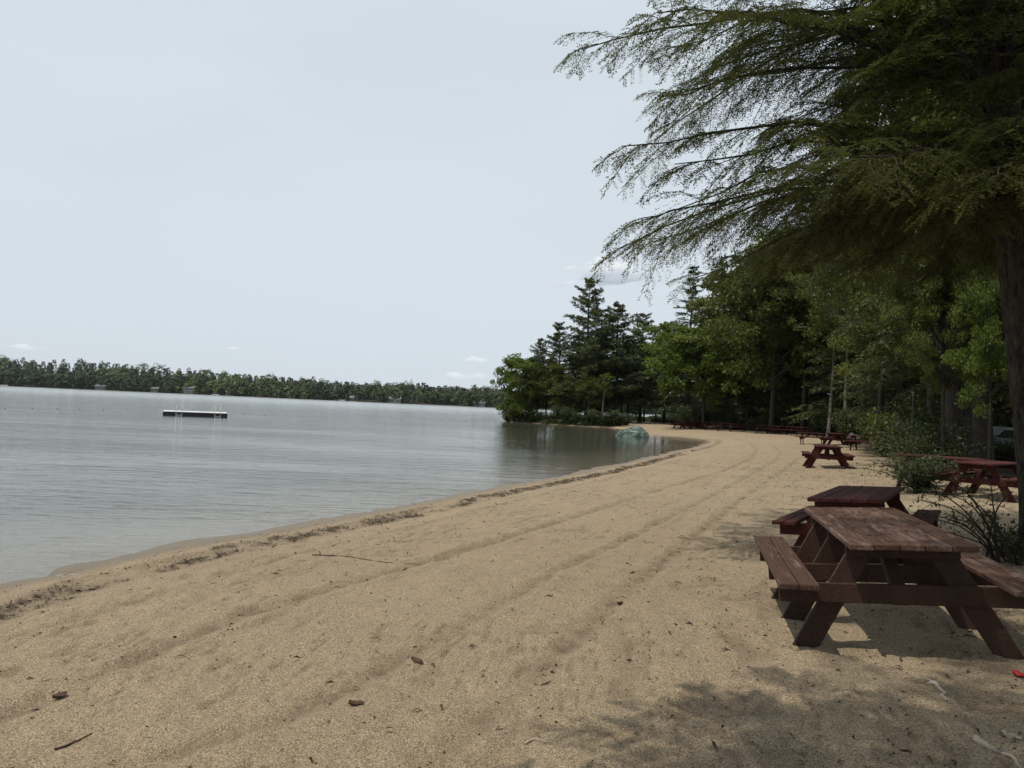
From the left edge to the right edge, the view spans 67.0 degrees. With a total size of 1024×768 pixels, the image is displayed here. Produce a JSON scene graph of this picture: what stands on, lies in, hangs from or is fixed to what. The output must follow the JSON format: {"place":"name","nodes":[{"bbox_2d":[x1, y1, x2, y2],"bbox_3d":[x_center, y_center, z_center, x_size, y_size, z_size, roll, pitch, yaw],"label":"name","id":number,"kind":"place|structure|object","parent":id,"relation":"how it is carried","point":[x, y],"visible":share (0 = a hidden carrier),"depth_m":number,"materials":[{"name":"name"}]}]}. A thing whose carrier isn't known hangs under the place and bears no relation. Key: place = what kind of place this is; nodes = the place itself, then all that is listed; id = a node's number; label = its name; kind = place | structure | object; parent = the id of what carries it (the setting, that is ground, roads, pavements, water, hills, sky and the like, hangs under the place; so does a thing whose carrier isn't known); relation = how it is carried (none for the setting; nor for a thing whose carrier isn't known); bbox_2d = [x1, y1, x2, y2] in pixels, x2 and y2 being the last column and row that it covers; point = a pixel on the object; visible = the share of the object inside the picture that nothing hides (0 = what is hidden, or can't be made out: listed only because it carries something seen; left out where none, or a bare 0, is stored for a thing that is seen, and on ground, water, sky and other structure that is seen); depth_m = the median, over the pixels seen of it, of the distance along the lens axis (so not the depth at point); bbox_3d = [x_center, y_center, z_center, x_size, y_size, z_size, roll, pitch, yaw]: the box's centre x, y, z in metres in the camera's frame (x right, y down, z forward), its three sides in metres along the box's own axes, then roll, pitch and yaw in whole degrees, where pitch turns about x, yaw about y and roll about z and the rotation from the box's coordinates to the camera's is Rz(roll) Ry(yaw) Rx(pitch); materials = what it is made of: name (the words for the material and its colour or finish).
{"place":"outdoors","nodes":[
{"label":"outdoors","id":0,"kind":"place"},
{"bbox_2d":[0,386,705,563],"bbox_3d":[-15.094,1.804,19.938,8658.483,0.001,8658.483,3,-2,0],"label":"lake water","id":1,"kind":"structure","parent":0,"point":[487,432],"depth_m":31.95,"materials":[{"name":"grey liquid"}]},
{"bbox_2d":[163,405,227,420],"bbox_3d":[-25.438,2.389,62.140,4.733,1.319,3.302,3,-2,-22],"label":"swim raft","id":2,"kind":"object","parent":1,"relation":"on","point":[194,413],"visible":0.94,"depth_m":60.86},
{"bbox_2d":[0,0,895,395],"label":"sky","id":3,"kind":"structure","parent":0,"point":[357,191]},
{"bbox_2d":[0,384,1023,767],"bbox_3d":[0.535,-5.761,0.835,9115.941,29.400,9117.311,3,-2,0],"label":"ground","id":4,"kind":"structure","parent":0,"point":[766,712],"depth_m":5.56,"materials":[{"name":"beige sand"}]},
{"bbox_2d":[0,450,692,620],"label":"wrack debris","id":5,"kind":"object","parent":4,"relation":"on","point":[491,495],"visible":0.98,"depth_m":10.65,"materials":[{"name":"plant"}]},
{"bbox_2d":[0,355,707,413],"bbox_3d":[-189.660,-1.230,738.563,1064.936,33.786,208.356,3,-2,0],"label":"woods","id":6,"kind":"object","parent":4,"relation":"on","point":[123,377],"visible":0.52,"depth_m":664.14,"materials":[{"name":"green plant"}]},
{"bbox_2d":[312,554,423,564],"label":"twig","id":7,"kind":"object","parent":4,"relation":"on","point":[355,557],"visible":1,"depth_m":8.61,"materials":[{"name":"brown wood"}]},
{"bbox_2d":[496,403,518,420],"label":"shrub","id":8,"kind":"object","parent":4,"relation":"on","point":[505,417],"visible":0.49,"depth_m":93.78,"materials":[{"name":"green plant"}]},
{"bbox_2d":[500,403,524,421],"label":"shrub","id":9,"kind":"object","parent":4,"relation":"on","point":[514,417],"visible":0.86,"depth_m":92.20,"materials":[{"name":"green plant"}]},
{"bbox_2d":[20,463,1015,765],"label":"pebbles","id":10,"kind":"object","parent":4,"relation":"on","point":[620,609],"visible":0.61,"depth_m":6.36,"materials":[{"name":"stone"}]},
{"bbox_2d":[490,353,553,420],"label":"deciduous tree","id":11,"kind":"object","parent":4,"relation":"on","point":[516,364],"visible":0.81,"depth_m":92.87,"materials":[{"name":"green plant"}]},
{"bbox_2d":[518,404,539,421],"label":"shrub","id":12,"kind":"object","parent":4,"relation":"on","point":[525,415],"visible":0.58,"depth_m":92.51,"materials":[{"name":"green plant"}]},
{"bbox_2d":[510,368,556,417],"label":"deciduous tree","id":13,"kind":"object","parent":4,"relation":"on","point":[522,384],"visible":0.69,"depth_m":92.04,"materials":[{"name":"green plant"}]},
{"bbox_2d":[526,338,553,411],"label":"pine tree","id":14,"kind":"object","parent":4,"relation":"on","point":[541,353],"visible":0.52,"depth_m":94.80,"materials":[{"name":"green plant"}]},
{"bbox_2d":[510,357,571,414],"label":"deciduous tree","id":15,"kind":"object","parent":4,"relation":"on","point":[554,371],"visible":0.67,"depth_m":92.69,"materials":[{"name":"green plant"}]},
{"bbox_2d":[544,404,573,422],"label":"shrub","id":16,"kind":"object","parent":4,"relation":"on","point":[556,414],"visible":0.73,"depth_m":89.31,"materials":[{"name":"green plant"}]},
{"bbox_2d":[541,321,582,407],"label":"pine tree","id":17,"kind":"object","parent":4,"relation":"on","point":[557,339],"visible":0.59,"depth_m":95.59,"materials":[{"name":"green plant"}]},
{"bbox_2d":[546,377,582,418],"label":"deciduous tree","id":18,"kind":"object","parent":4,"relation":"on","point":[564,390],"visible":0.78,"depth_m":91.31,"materials":[{"name":"green plant"}]},
{"bbox_2d":[559,408,580,423],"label":"shrub","id":19,"kind":"object","parent":4,"relation":"on","point":[568,416],"visible":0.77,"depth_m":88.15,"materials":[{"name":"green plant"}]},
{"bbox_2d":[547,333,596,414],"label":"hemlock tree","id":20,"kind":"object","parent":4,"relation":"on","point":[574,367],"visible":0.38,"depth_m":93.88,"materials":[{"name":"green plant"}]},
{"bbox_2d":[552,278,616,416],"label":"pine tree","id":21,"kind":"object","parent":4,"relation":"on","point":[579,321],"visible":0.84,"depth_m":91.64,"materials":[{"name":"green plant"}]},
{"bbox_2d":[581,408,603,425],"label":"shrub","id":22,"kind":"object","parent":4,"relation":"on","point":[594,417],"visible":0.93,"depth_m":86.44,"materials":[{"name":"green plant"}]},
{"bbox_2d":[569,372,617,410],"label":"deciduous tree","id":23,"kind":"object","parent":4,"relation":"on","point":[583,386],"visible":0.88,"depth_m":89.72,"materials":[{"name":"green plant"}]},
{"bbox_2d":[573,306,623,411],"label":"pine tree","id":24,"kind":"object","parent":4,"relation":"on","point":[603,324],"visible":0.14,"depth_m":99.91,"materials":[{"name":"green plant"}]},
{"bbox_2d":[578,336,621,414],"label":"hemlock tree","id":25,"kind":"object","parent":4,"relation":"on","point":[606,404],"visible":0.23,"depth_m":94.32,"materials":[{"name":"green plant"}]},
{"bbox_2d":[596,373,615,414],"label":"birch tree","id":26,"kind":"object","parent":4,"relation":"on","point":[605,378],"visible":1,"depth_m":88.56,"materials":[{"name":"green plant"}]},
{"bbox_2d":[593,410,620,425],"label":"shrub","id":27,"kind":"object","parent":4,"relation":"on","point":[606,417],"visible":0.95,"depth_m":85.62,"materials":[{"name":"green plant"}]},
{"bbox_2d":[579,301,648,412],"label":"pine tree","id":28,"kind":"object","parent":4,"relation":"on","point":[621,358],"visible":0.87,"depth_m":92.58,"materials":[{"name":"green plant"}]},
{"bbox_2d":[605,409,631,425],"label":"shrub","id":29,"kind":"object","parent":4,"relation":"on","point":[618,421],"visible":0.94,"depth_m":85.54,"materials":[{"name":"green plant"}]},
{"bbox_2d":[603,349,652,410],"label":"deciduous tree","id":30,"kind":"object","parent":4,"relation":"on","point":[638,369],"visible":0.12,"depth_m":96.67,"materials":[{"name":"green plant"}]},
{"bbox_2d":[603,335,654,420],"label":"hemlock tree","id":31,"kind":"object","parent":4,"relation":"on","point":[628,410],"visible":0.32,"depth_m":96.52,"materials":[{"name":"green plant"}]},
{"bbox_2d":[615,426,648,436],"bbox_3d":[8.942,3.913,58.124,2.647,1.517,1.705,3,-2,-11],"label":"shore boulder","id":32,"kind":"object","parent":4,"relation":"on","point":[635,431],"visible":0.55,"depth_m":57.65,"materials":[{"name":"stone"}]},
{"bbox_2d":[625,312,664,421],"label":"pine tree","id":33,"kind":"object","parent":4,"relation":"on","point":[639,334],"visible":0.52,"depth_m":100.81,"materials":[{"name":"green plant"}]},
{"bbox_2d":[631,341,670,421],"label":"deciduous tree","id":34,"kind":"object","parent":4,"relation":"on","point":[650,378],"visible":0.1,"depth_m":105.09,"materials":[{"name":"green plant"}]},
{"bbox_2d":[637,369,681,422],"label":"deciduous tree","id":35,"kind":"object","parent":4,"relation":"on","point":[656,389],"visible":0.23,"depth_m":103.21,"materials":[{"name":"green plant"}]},
{"bbox_2d":[642,321,683,422],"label":"pine tree","id":36,"kind":"object","parent":4,"relation":"on","point":[663,419],"visible":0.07,"depth_m":107.79,"materials":[{"name":"green plant"}]},
{"bbox_2d":[672,403,690,419],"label":"shrub","id":37,"kind":"object","parent":4,"relation":"on","point":[681,410],"visible":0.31,"depth_m":89.40,"materials":[{"name":"green plant"}]},
{"bbox_2d":[669,377,710,417],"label":"hemlock tree","id":38,"kind":"object","parent":4,"relation":"on","point":[697,400],"visible":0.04,"depth_m":108.31,"materials":[{"name":"green plant"}]},
{"bbox_2d":[653,264,733,420],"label":"spruce tree","id":39,"kind":"object","parent":4,"relation":"on","point":[687,398],"visible":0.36,"depth_m":95.54,"materials":[{"name":"green plant"}]},
{"bbox_2d":[630,317,766,428],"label":"maple tree","id":40,"kind":"object","parent":4,"relation":"on","point":[673,357],"visible":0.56,"depth_m":77.37,"materials":[{"name":"green plant"}]},
{"bbox_2d":[688,401,712,427],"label":"shrub","id":41,"kind":"object","parent":4,"relation":"on","point":[698,417],"visible":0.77,"depth_m":82.72,"materials":[{"name":"green plant"}]},
{"bbox_2d":[713,408,738,428],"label":"shrub","id":42,"kind":"object","parent":4,"relation":"on","point":[722,414],"visible":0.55,"depth_m":80.59,"materials":[{"name":"green plant"}]},
{"bbox_2d":[724,413,743,429],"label":"shrub","id":43,"kind":"object","parent":4,"relation":"on","point":[733,423],"visible":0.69,"depth_m":79.01,"materials":[{"name":"green plant"}]},
{"bbox_2d":[704,345,784,431],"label":"hemlock tree","id":44,"kind":"object","parent":4,"relation":"on","point":[745,408],"visible":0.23,"depth_m":77.56,"materials":[{"name":"green plant"}]},
{"bbox_2d":[685,268,809,429],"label":"deciduous tree","id":45,"kind":"object","parent":4,"relation":"on","point":[709,312],"visible":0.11,"depth_m":79.48,"materials":[{"name":"green plant"}]},
{"bbox_2d":[519,412,1014,453],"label":"undergrowth","id":46,"kind":"object","parent":4,"relation":"on","point":[550,419],"visible":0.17,"depth_m":88.69,"materials":[{"name":"green plant"}]},
{"bbox_2d":[757,414,778,431],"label":"shrub","id":47,"kind":"object","parent":4,"relation":"on","point":[764,421],"visible":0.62,"depth_m":73.86,"materials":[{"name":"green plant"}]},
{"bbox_2d":[680,224,856,432],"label":"deciduous tree","id":48,"kind":"object","parent":4,"relation":"on","point":[771,307],"visible":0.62,"depth_m":68.54,"materials":[{"name":"green plant"}]},
{"bbox_2d":[764,425,788,434],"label":"picnic table","id":49,"kind":"object","parent":4,"relation":"on","point":[776,429],"visible":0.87,"depth_m":65.93,"materials":[{"name":"red paint"}]},
{"bbox_2d":[776,414,799,432],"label":"shrub","id":50,"kind":"object","parent":4,"relation":"on","point":[786,421],"visible":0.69,"depth_m":70.97,"materials":[{"name":"green plant"}]},
{"bbox_2d":[553,0,1023,555],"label":"hemlock tree","id":51,"kind":"object","parent":4,"relation":"on","point":[923,200],"visible":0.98,"depth_m":8.45,"materials":[{"name":"green plant"}]},
{"bbox_2d":[779,400,810,432],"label":"shrub","id":52,"kind":"object","parent":4,"relation":"on","point":[793,413],"visible":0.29,"depth_m":73.02,"materials":[{"name":"green plant"}]},
{"bbox_2d":[755,314,838,432],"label":"hemlock tree","id":53,"kind":"object","parent":4,"relation":"on","point":[791,382],"visible":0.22,"depth_m":73.28,"materials":[{"name":"green plant"}]},
{"bbox_2d":[750,213,851,433],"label":"deciduous tree","id":54,"kind":"object","parent":4,"relation":"on","point":[771,342],"visible":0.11,"depth_m":69.61,"materials":[{"name":"green plant"}]},
{"bbox_2d":[781,362,837,428],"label":"spruce tree","id":55,"kind":"object","parent":4,"relation":"on","point":[817,393],"visible":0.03,"depth_m":79.06,"materials":[{"name":"green plant"}]},
{"bbox_2d":[795,432,826,443],"bbox_3d":[18.736,3.432,48.262,1.842,0.772,1.490,2,-2,28],"label":"picnic table","id":56,"kind":"object","parent":4,"relation":"on","point":[801,436],"visible":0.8,"depth_m":48.08,"materials":[{"name":"red paint"}]},
{"bbox_2d":[787,272,850,437],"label":"birch tree","id":57,"kind":"object","parent":4,"relation":"on","point":[829,421],"visible":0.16,"depth_m":61.91,"materials":[{"name":"green plant"}]},
{"bbox_2d":[806,417,832,435],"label":"shrub","id":58,"kind":"object","parent":4,"relation":"on","point":[821,429],"visible":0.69,"depth_m":66.52,"materials":[{"name":"green plant"}]},
{"bbox_2d":[786,264,860,418],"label":"birch tree","id":59,"kind":"object","parent":4,"relation":"on","point":[834,317],"visible":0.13,"depth_m":60.28,"materials":[{"name":"green plant"}]},
{"bbox_2d":[801,444,854,468],"bbox_3d":[10.317,2.393,25.332,1.490,0.772,1.842,2,-2,17],"label":"picnic table","id":60,"kind":"object","parent":4,"relation":"on","point":[838,455],"visible":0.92,"depth_m":24.80,"materials":[{"name":"red paint"}]},
{"bbox_2d":[809,300,856,411],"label":"hemlock tree","id":61,"kind":"object","parent":4,"relation":"on","point":[828,395],"visible":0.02,"depth_m":79.96,"materials":[{"name":"green plant"}]},
{"bbox_2d":[821,433,850,444],"bbox_3d":[19.566,3.356,46.659,1.490,0.772,1.842,2,-2,10],"label":"picnic table","id":62,"kind":"object","parent":4,"relation":"on","point":[838,436],"visible":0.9,"depth_m":46.10,"materials":[{"name":"red paint"}]},
{"bbox_2d":[780,298,892,423],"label":"hemlock tree","id":63,"kind":"object","parent":4,"relation":"on","point":[826,366],"visible":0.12,"depth_m":62.60,"materials":[{"name":"green plant"}]},
{"bbox_2d":[770,233,908,446],"bbox_3d":[19.460,-3.449,40.216,10.720,14.413,8.828,3,-2,-12],"label":"deciduous tree","id":64,"kind":"object","parent":4,"relation":"on","point":[847,342],"visible":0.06,"depth_m":40.03,"materials":[{"name":"green plant"}]},
{"bbox_2d":[825,406,855,436],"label":"shrub","id":65,"kind":"object","parent":4,"relation":"on","point":[834,417],"visible":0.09,"depth_m":59.91,"materials":[{"name":"green plant"}]},
{"bbox_2d":[830,404,872,436],"bbox_3d":[25.152,2.905,56.741,3.879,3.123,3.177,2,-2,32],"label":"shrub","id":66,"kind":"object","parent":4,"relation":"on","point":[850,426],"visible":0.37,"depth_m":56.63,"materials":[{"name":"green plant"}]},
{"bbox_2d":[772,486,940,545],"bbox_3d":[3.933,1.606,8.728,1.490,0.772,1.842,-3,-4,33],"label":"picnic table","id":67,"kind":"object","parent":4,"relation":"on","point":[855,497],"visible":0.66,"depth_m":8.46,"materials":[{"name":"red paint"}]},
{"bbox_2d":[827,305,887,415],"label":"hemlock tree","id":68,"kind":"object","parent":4,"relation":"on","point":[850,400],"visible":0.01,"depth_m":64.40,"materials":[{"name":"green plant"}]},
{"bbox_2d":[843,435,876,449],"bbox_3d":[17.950,3.019,39.185,1.842,0.772,1.490,1,-2,38],"label":"picnic table","id":69,"kind":"object","parent":4,"relation":"on","point":[852,441],"visible":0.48,"depth_m":39.23,"materials":[{"name":"red paint"}]},
{"bbox_2d":[841,355,914,437],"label":"hemlock tree","id":70,"kind":"object","parent":4,"relation":"on","point":[887,407],"visible":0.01,"depth_m":55.88,"materials":[{"name":"green plant"}]},
{"bbox_2d":[857,406,900,456],"bbox_3d":[15.463,2.042,32.282,2.116,2.272,2.695,1,-2,36],"label":"shrub","id":71,"kind":"object","parent":4,"relation":"on","point":[875,423],"visible":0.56,"depth_m":32.13,"materials":[{"name":"green plant"}]},
{"bbox_2d":[807,160,951,421],"bbox_3d":[18.302,-3.949,33.417,10.232,14.881,10.069,3,-2,1],"label":"deciduous tree","id":72,"kind":"object","parent":4,"relation":"on","point":[885,327],"visible":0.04,"depth_m":33.60,"materials":[{"name":"green plant"}]},
{"bbox_2d":[830,300,939,420],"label":"hemlock tree","id":73,"kind":"object","parent":4,"relation":"on","point":[900,386],"visible":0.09,"depth_m":44.09,"materials":[{"name":"green plant"}]},
{"bbox_2d":[830,279,940,411],"bbox_3d":[25.556,-4.965,50.591,8.131,18.565,8.413,4,-2,-36],"label":"pine tree","id":74,"kind":"object","parent":4,"relation":"on","point":[861,383],"visible":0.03,"depth_m":50.97,"materials":[{"name":"green plant"}]},
{"bbox_2d":[754,507,1023,659],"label":"picnic table","id":75,"kind":"object","parent":4,"relation":"on","point":[938,571],"visible":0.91,"depth_m":5.17,"materials":[{"name":"brown paint"}]},
{"bbox_2d":[769,506,1023,588],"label":"fallen needles","id":76,"kind":"object","parent":75,"relation":"on","point":[877,519],"visible":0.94,"depth_m":5.62,"materials":[{"name":"plant"}]},
{"bbox_2d":[762,2,1021,466],"bbox_3d":[13.188,-4.510,23.405,10.223,15.048,12.414,3,-2,0],"label":"forked tree","id":77,"kind":"object","parent":4,"relation":"on","point":[959,414],"visible":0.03,"depth_m":22.68,"materials":[{"name":"green plant"}]},
{"bbox_2d":[885,391,945,446],"bbox_3d":[15.288,1.679,29.274,3.215,2.916,2.518,3,-2,-10],"label":"shrub","id":78,"kind":"object","parent":4,"relation":"on","point":[919,415],"visible":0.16,"depth_m":29.29,"materials":[{"name":"green plant"}]},
{"bbox_2d":[885,416,947,452],"bbox_3d":[14.944,2.064,27.589,2.712,1.826,2.188,2,-2,2],"label":"shrub","id":79,"kind":"object","parent":4,"relation":"on","point":[922,424],"visible":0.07,"depth_m":27.47,"materials":[{"name":"green plant"}]},
{"bbox_2d":[811,0,1023,275],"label":"deciduous tree","id":80,"kind":"object","parent":4,"relation":"on","point":[905,118],"visible":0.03,"depth_m":20.61,"materials":[{"name":"green plant"}]},
{"bbox_2d":[823,254,1015,470],"bbox_3d":[15.457,-5.628,24.626,8.812,17.485,9.564,4,-2,-39],"label":"deciduous tree","id":81,"kind":"object","parent":4,"relation":"on","point":[979,423],"visible":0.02,"depth_m":24.94,"materials":[{"name":"green plant"}]},
{"bbox_2d":[856,446,986,493],"bbox_3d":[8.602,1.875,16.240,2.426,1.140,2.759,1,-2,33],"label":"leafy bush","id":82,"kind":"object","parent":4,"relation":"on","point":[921,477],"visible":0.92,"depth_m":16.11,"materials":[{"name":"green plant"}]},
{"bbox_2d":[866,430,979,475],"bbox_3d":[10.996,1.966,20.796,2.709,1.469,2.426,2,-2,8],"label":"leafy bush","id":83,"kind":"object","parent":4,"relation":"on","point":[906,449],"visible":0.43,"depth_m":20.59,"materials":[{"name":"green plant"}]},
{"bbox_2d":[903,389,945,421],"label":"shrub","id":84,"kind":"object","parent":4,"relation":"on","point":[925,403],"visible":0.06,"depth_m":35.08,"materials":[{"name":"green plant"}]},
{"bbox_2d":[860,408,997,460],"bbox_3d":[11.658,1.749,21.585,3.154,2.160,3.695,3,-2,-25],"label":"leafy bush","id":85,"kind":"object","parent":4,"relation":"on","point":[918,431],"visible":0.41,"depth_m":21.46,"materials":[{"name":"green plant"}]},
{"bbox_2d":[862,232,1000,455],"bbox_3d":[11.450,-0.921,20.561,3.934,7.252,3.240,2,-2,17],"label":"deciduous tree","id":86,"kind":"object","parent":4,"relation":"on","point":[928,306],"visible":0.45,"depth_m":20.52,"materials":[{"name":"green plant"}]},
{"bbox_2d":[882,453,987,490],"bbox_3d":[9.783,2.043,17.786,1.490,0.772,1.842,4,-2,-40],"label":"picnic table","id":87,"kind":"object","parent":4,"relation":"on","point":[960,459],"visible":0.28,"depth_m":17.65,"materials":[{"name":"red paint"}]},
{"bbox_2d":[926,679,946,701],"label":"twig","id":88,"kind":"object","parent":4,"relation":"on","point":[936,684],"visible":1,"depth_m":4.36,"materials":[{"name":"wood"}]},
{"bbox_2d":[888,266,1010,407],"bbox_3d":[19.953,-1.537,33.545,7.592,10.099,7.716,1,-2,39],"label":"deciduous tree","id":89,"kind":"object","parent":4,"relation":"on","point":[997,391],"depth_m":33.77,"materials":[{"name":"green plant"}]},
{"bbox_2d":[889,330,1014,459],"bbox_3d":[18.600,-4.833,27.623,8.943,16.349,8.239,2,-2,17],"label":"hemlock tree","id":90,"kind":"object","parent":4,"relation":"on","point":[901,395],"visible":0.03,"depth_m":28.97,"materials":[{"name":"green plant"}]},
{"bbox_2d":[900,467,1012,562],"bbox_3d":[4.891,1.465,8.314,1.671,1.104,0.998,4,-2,-41],"label":"arching shrub","id":91,"kind":"object","parent":4,"relation":"on","point":[990,548],"visible":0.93,"depth_m":8.35,"materials":[{"name":"green plant"}]},
{"bbox_2d":[913,374,1012,427],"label":"hemlock tree","id":92,"kind":"object","parent":4,"relation":"on","point":[999,405],"visible":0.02,"depth_m":39.00,"materials":[{"name":"green plant"}]},
{"bbox_2d":[940,266,1007,474],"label":"deciduous tree","id":93,"kind":"object","parent":4,"relation":"on","point":[968,360],"visible":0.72,"depth_m":18.84,"materials":[{"name":"green plant"}]},
{"bbox_2d":[932,460,1017,502],"bbox_3d":[9.739,1.973,15.731,1.842,0.772,1.490,4,-2,-38],"label":"picnic table","id":94,"kind":"object","parent":4,"relation":"on","point":[996,477],"visible":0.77,"depth_m":15.45,"materials":[{"name":"red paint"}]},
{"bbox_2d":[972,735,1021,767],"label":"twig","id":95,"kind":"object","parent":4,"relation":"on","point":[976,738],"visible":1,"depth_m":3.57,"materials":[{"name":"wood"}]},
{"bbox_2d":[973,517,1023,556],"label":"plant","id":96,"kind":"object","parent":4,"relation":"on","point":[1001,552],"visible":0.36,"depth_m":8.65,"materials":[{"name":"green plant"}]},
{"bbox_2d":[993,381,1012,425],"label":"deciduous tree","id":97,"kind":"object","parent":4,"relation":"on","point":[998,423],"visible":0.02,"depth_m":48.44,"materials":[{"name":"green plant"}]},
{"bbox_2d":[993,426,1014,454],"bbox_3d":[20.967,2.530,32.967,4.281,1.416,1.800,3,-2,-14],"label":"parked car","id":98,"kind":"object","parent":4,"relation":"on","point":[1004,432],"visible":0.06,"depth_m":31.95,"materials":[{"name":"paint"}]},
{"bbox_2d":[994,432,1014,461],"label":"leafy bush","id":99,"kind":"object","parent":4,"relation":"on","point":[1003,450],"visible":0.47,"depth_m":26.75,"materials":[{"name":"green plant"}]},
{"bbox_2d":[989,523,1023,565],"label":"plant","id":100,"kind":"object","parent":4,"relation":"on","point":[1014,548],"visible":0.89,"depth_m":8.04,"materials":[{"name":"green plant"}]},
{"bbox_2d":[999,730,1022,739],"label":"twig","id":101,"kind":"object","parent":4,"relation":"on","point":[1006,734],"visible":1,"depth_m":3.73,"materials":[{"name":"wood"}]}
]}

